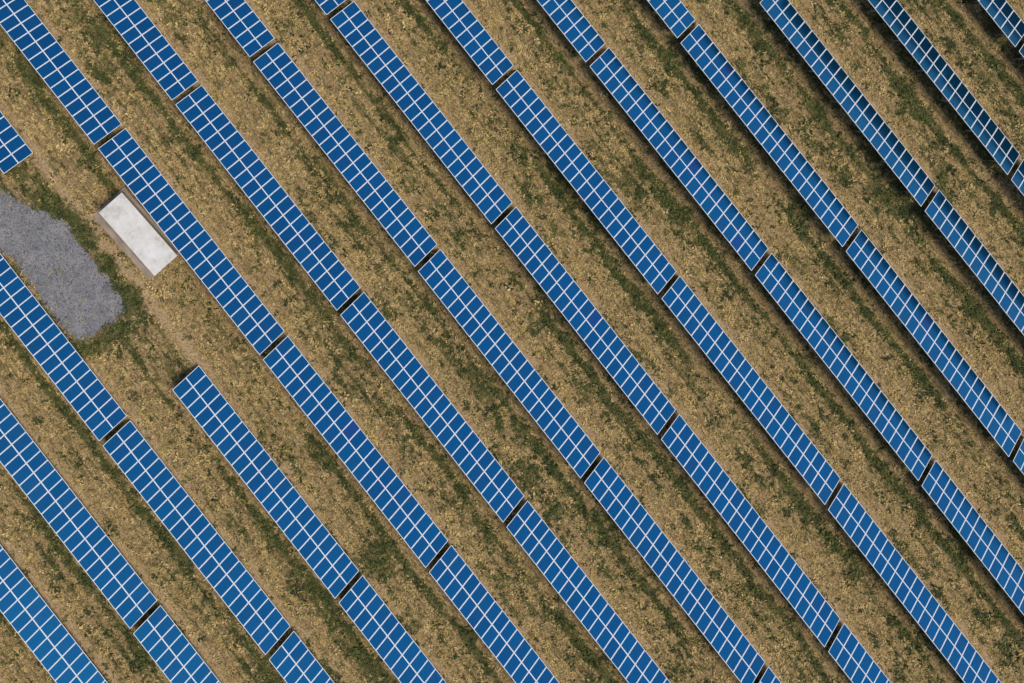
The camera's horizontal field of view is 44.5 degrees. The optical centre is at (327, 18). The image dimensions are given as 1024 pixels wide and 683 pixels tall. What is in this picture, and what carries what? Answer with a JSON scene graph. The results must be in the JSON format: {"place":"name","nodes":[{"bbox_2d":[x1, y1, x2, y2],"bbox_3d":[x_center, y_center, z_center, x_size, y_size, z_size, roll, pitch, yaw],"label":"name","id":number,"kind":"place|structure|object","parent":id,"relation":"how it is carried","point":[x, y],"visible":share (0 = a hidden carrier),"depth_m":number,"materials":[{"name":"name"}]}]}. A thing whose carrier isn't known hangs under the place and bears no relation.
{"place":"outdoors","nodes":[
{"label":"outdoors","id":0,"kind":"place"},
{"bbox_2d":[0,0,1023,682],"bbox_3d":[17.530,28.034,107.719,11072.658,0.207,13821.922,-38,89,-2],"label":"ground","id":1,"kind":"structure","parent":0,"point":[304,626],"depth_m":107.72,"materials":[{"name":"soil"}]},
{"bbox_2d":[0,111,32,173],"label":"solar table","id":2,"kind":"object","parent":1,"relation":"on","point":[10,147],"visible":1,"depth_m":106.35,"materials":[{"name":"glass"}]},
{"bbox_2d":[0,545,106,682],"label":"solar table","id":3,"kind":"object","parent":1,"relation":"on","point":[56,650],"visible":1,"depth_m":104.89,"materials":[{"name":"glass"}]},
{"bbox_2d":[0,0,120,143],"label":"solar table","id":4,"kind":"object","parent":1,"relation":"on","point":[31,35],"visible":1,"depth_m":106.37,"materials":[{"name":"glass"}]},
{"bbox_2d":[0,254,126,440],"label":"solar table","id":5,"kind":"object","parent":1,"relation":"on","point":[32,325],"visible":1,"depth_m":105.60,"materials":[{"name":"glass"}]},
{"bbox_2d":[0,187,129,342],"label":"gravel pad","id":6,"kind":"object","parent":1,"relation":"on","point":[67,269],"visible":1,"depth_m":107.20,"materials":[{"name":"grey gravel"}]},
{"bbox_2d":[0,399,156,627],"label":"solar table","id":7,"kind":"object","parent":1,"relation":"on","point":[101,559],"visible":1,"depth_m":105.14,"materials":[{"name":"glass"}]},
{"bbox_2d":[92,187,179,279],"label":"transformer kiosk","id":8,"kind":"object","parent":1,"relation":"on","point":[127,223],"visible":0.99,"depth_m":105.72,"materials":[{"name":"white concrete"}]},
{"bbox_2d":[94,0,197,99],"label":"solar table","id":9,"kind":"object","parent":1,"relation":"on","point":[172,84],"visible":1,"depth_m":106.59,"materials":[{"name":"glass"}]},
{"bbox_2d":[133,605,219,682],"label":"solar table","id":10,"kind":"object","parent":1,"relation":"on","point":[164,643],"visible":1,"depth_m":104.92,"materials":[{"name":"glass"}]},
{"bbox_2d":[98,128,283,354],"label":"solar table","id":11,"kind":"object","parent":1,"relation":"on","point":[190,241],"visible":1,"depth_m":106.06,"materials":[{"name":"glass"}]},
{"bbox_2d":[103,421,289,654],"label":"solar table","id":12,"kind":"object","parent":1,"relation":"on","point":[171,504],"visible":1,"depth_m":105.22,"materials":[{"name":"glass"}]},
{"bbox_2d":[205,0,273,56],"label":"solar table","id":13,"kind":"object","parent":1,"relation":"on","point":[249,42],"visible":1,"depth_m":106.65,"materials":[{"name":"glass"}]},
{"bbox_2d":[173,366,358,597],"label":"solar table","id":14,"kind":"object","parent":1,"relation":"on","point":[263,477],"visible":1,"depth_m":105.43,"materials":[{"name":"glass"}]},
{"bbox_2d":[175,85,360,310],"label":"solar table","id":15,"kind":"object","parent":1,"relation":"on","point":[265,199],"visible":1,"depth_m":106.28,"materials":[{"name":"glass"}]},
{"bbox_2d":[269,631,333,682],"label":"solar table","id":16,"kind":"object","parent":1,"relation":"on","point":[292,659],"visible":1,"depth_m":105.12,"materials":[{"name":"glass"}]},
{"bbox_2d":[315,0,345,14],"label":"solar table","id":17,"kind":"object","parent":1,"relation":"on","point":[327,6],"visible":1,"depth_m":106.57,"materials":[{"name":"glass"}]},
{"bbox_2d":[253,43,436,266],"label":"solar table","id":18,"kind":"object","parent":1,"relation":"on","point":[413,234],"visible":1,"depth_m":106.51,"materials":[{"name":"glass"}]},
{"bbox_2d":[263,336,447,567],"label":"solar table","id":19,"kind":"object","parent":1,"relation":"on","point":[406,515],"visible":1,"depth_m":105.63,"materials":[{"name":"glass"}]},
{"bbox_2d":[339,575,445,682],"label":"solar table","id":20,"kind":"object","parent":1,"relation":"on","point":[385,634],"visible":1,"depth_m":105.23,"materials":[{"name":"glass"}]},
{"bbox_2d":[330,1,511,223],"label":"solar table","id":21,"kind":"object","parent":1,"relation":"on","point":[485,192],"visible":1,"depth_m":106.73,"materials":[{"name":"glass"}]},
{"bbox_2d":[340,292,523,521],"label":"solar table","id":22,"kind":"object","parent":1,"relation":"on","point":[460,441],"visible":1,"depth_m":105.89,"materials":[{"name":"glass"}]},
{"bbox_2d":[426,0,512,84],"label":"solar table","id":23,"kind":"object","parent":1,"relation":"on","point":[486,58],"visible":1,"depth_m":106.94,"materials":[{"name":"glass"}]},
{"bbox_2d":[429,545,558,682],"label":"solar table","id":24,"kind":"object","parent":1,"relation":"on","point":[485,616],"visible":1,"depth_m":105.38,"materials":[{"name":"glass"}]},
{"bbox_2d":[418,249,599,477],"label":"solar table","id":25,"kind":"object","parent":1,"relation":"on","point":[537,398],"visible":1,"depth_m":106.11,"materials":[{"name":"glass"}]},
{"bbox_2d":[0,0,1023,682],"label":"green weeds","id":26,"kind":"object","parent":1,"relation":"on","point":[142,664],"visible":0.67,"depth_m":107.60,"materials":[{"name":"green plant"}]},
{"bbox_2d":[537,0,604,61],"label":"solar table","id":27,"kind":"object","parent":1,"relation":"on","point":[581,33],"visible":1,"depth_m":107.06,"materials":[{"name":"glass"}]},
{"bbox_2d":[495,207,675,434],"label":"solar table","id":28,"kind":"object","parent":1,"relation":"on","point":[604,343],"visible":1,"depth_m":106.36,"materials":[{"name":"glass"}]},
{"bbox_2d":[496,70,676,293],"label":"solar table","id":29,"kind":"object","parent":1,"relation":"on","point":[631,238],"visible":1,"depth_m":106.72,"materials":[{"name":"glass"}]},
{"bbox_2d":[506,500,669,682],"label":"solar table","id":30,"kind":"object","parent":1,"relation":"on","point":[579,593],"visible":1,"depth_m":105.54,"materials":[{"name":"glass"}]},
{"bbox_2d":[647,0,694,37],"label":"solar table","id":31,"kind":"object","parent":1,"relation":"on","point":[670,13],"visible":1,"depth_m":107.18,"materials":[{"name":"glass"}]},
{"bbox_2d":[584,457,764,682],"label":"solar table","id":32,"kind":"object","parent":1,"relation":"on","point":[678,577],"visible":1,"depth_m":105.71,"materials":[{"name":"glass"}]},
{"bbox_2d":[589,48,767,270],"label":"solar table","id":33,"kind":"object","parent":1,"relation":"on","point":[689,170],"visible":1,"depth_m":106.93,"materials":[{"name":"glass"}]},
{"bbox_2d":[661,414,839,646],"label":"solar table","id":34,"kind":"object","parent":1,"relation":"on","point":[752,531],"visible":1,"depth_m":105.94,"materials":[{"name":"glass"}]},
{"bbox_2d":[661,276,840,504],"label":"solar table","id":35,"kind":"object","parent":1,"relation":"on","point":[753,391],"visible":1,"depth_m":106.34,"materials":[{"name":"glass"}]},
{"bbox_2d":[681,24,857,246],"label":"solar table","id":36,"kind":"object","parent":1,"relation":"on","point":[799,171],"visible":1,"depth_m":107.09,"materials":[{"name":"glass"}]},
{"bbox_2d":[759,666,780,682],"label":"solar table","id":37,"kind":"object","parent":1,"relation":"on","point":[769,676],"visible":1,"depth_m":106.09,"materials":[{"name":"glass"}]},
{"bbox_2d":[755,253,931,480],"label":"solar table","id":38,"kind":"object","parent":1,"relation":"on","point":[843,364],"visible":1,"depth_m":106.57,"materials":[{"name":"glass"}]},
{"bbox_2d":[760,0,934,205],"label":"solar table","id":39,"kind":"object","parent":1,"relation":"on","point":[860,111],"visible":1,"depth_m":107.35,"materials":[{"name":"glass"}]},
{"bbox_2d":[828,624,890,682],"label":"solar table","id":40,"kind":"object","parent":1,"relation":"on","point":[852,658],"visible":1,"depth_m":105.80,"materials":[{"name":"glass"}]},
{"bbox_2d":[828,484,1000,682],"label":"solar table","id":41,"kind":"object","parent":1,"relation":"on","point":[908,588],"visible":1,"depth_m":105.99,"materials":[{"name":"glass"}]},
{"bbox_2d":[845,229,1021,456],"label":"solar table","id":42,"kind":"object","parent":1,"relation":"on","point":[864,254],"visible":1,"depth_m":106.73,"materials":[{"name":"glass"}]},
{"bbox_2d":[868,0,1019,174],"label":"solar table","id":43,"kind":"object","parent":1,"relation":"on","point":[950,85],"visible":1,"depth_m":107.53,"materials":[{"name":"glass"}]},
{"bbox_2d":[919,460,1023,614],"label":"solar table","id":44,"kind":"object","parent":1,"relation":"on","point":[973,529],"visible":1,"depth_m":106.19,"materials":[{"name":"glass"}]},
{"bbox_2d":[923,190,1023,337],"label":"solar table","id":45,"kind":"object","parent":1,"relation":"on","point":[968,246],"visible":1,"depth_m":106.99,"materials":[{"name":"glass"}]},
{"bbox_2d":[972,0,1023,46],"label":"solar table","id":46,"kind":"object","parent":1,"relation":"on","point":[1008,21],"visible":1,"depth_m":107.64,"materials":[{"name":"glass"}]},
{"bbox_2d":[1007,159,1023,195],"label":"solar table","id":47,"kind":"object","parent":1,"relation":"on","point":[1017,179],"visible":1,"depth_m":107.01,"materials":[{"name":"glass"}]},
{"bbox_2d":[1009,438,1023,473],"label":"solar table","id":48,"kind":"object","parent":1,"relation":"on","point":[1018,460],"visible":1,"depth_m":106.16,"materials":[{"name":"glass"}]},
{"bbox_2d":[1014,44,1023,59],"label":"solar table","id":49,"kind":"object","parent":1,"relation":"on","point":[1021,50],"visible":1,"depth_m":107.16,"materials":[{"name":"metal"}]}
]}

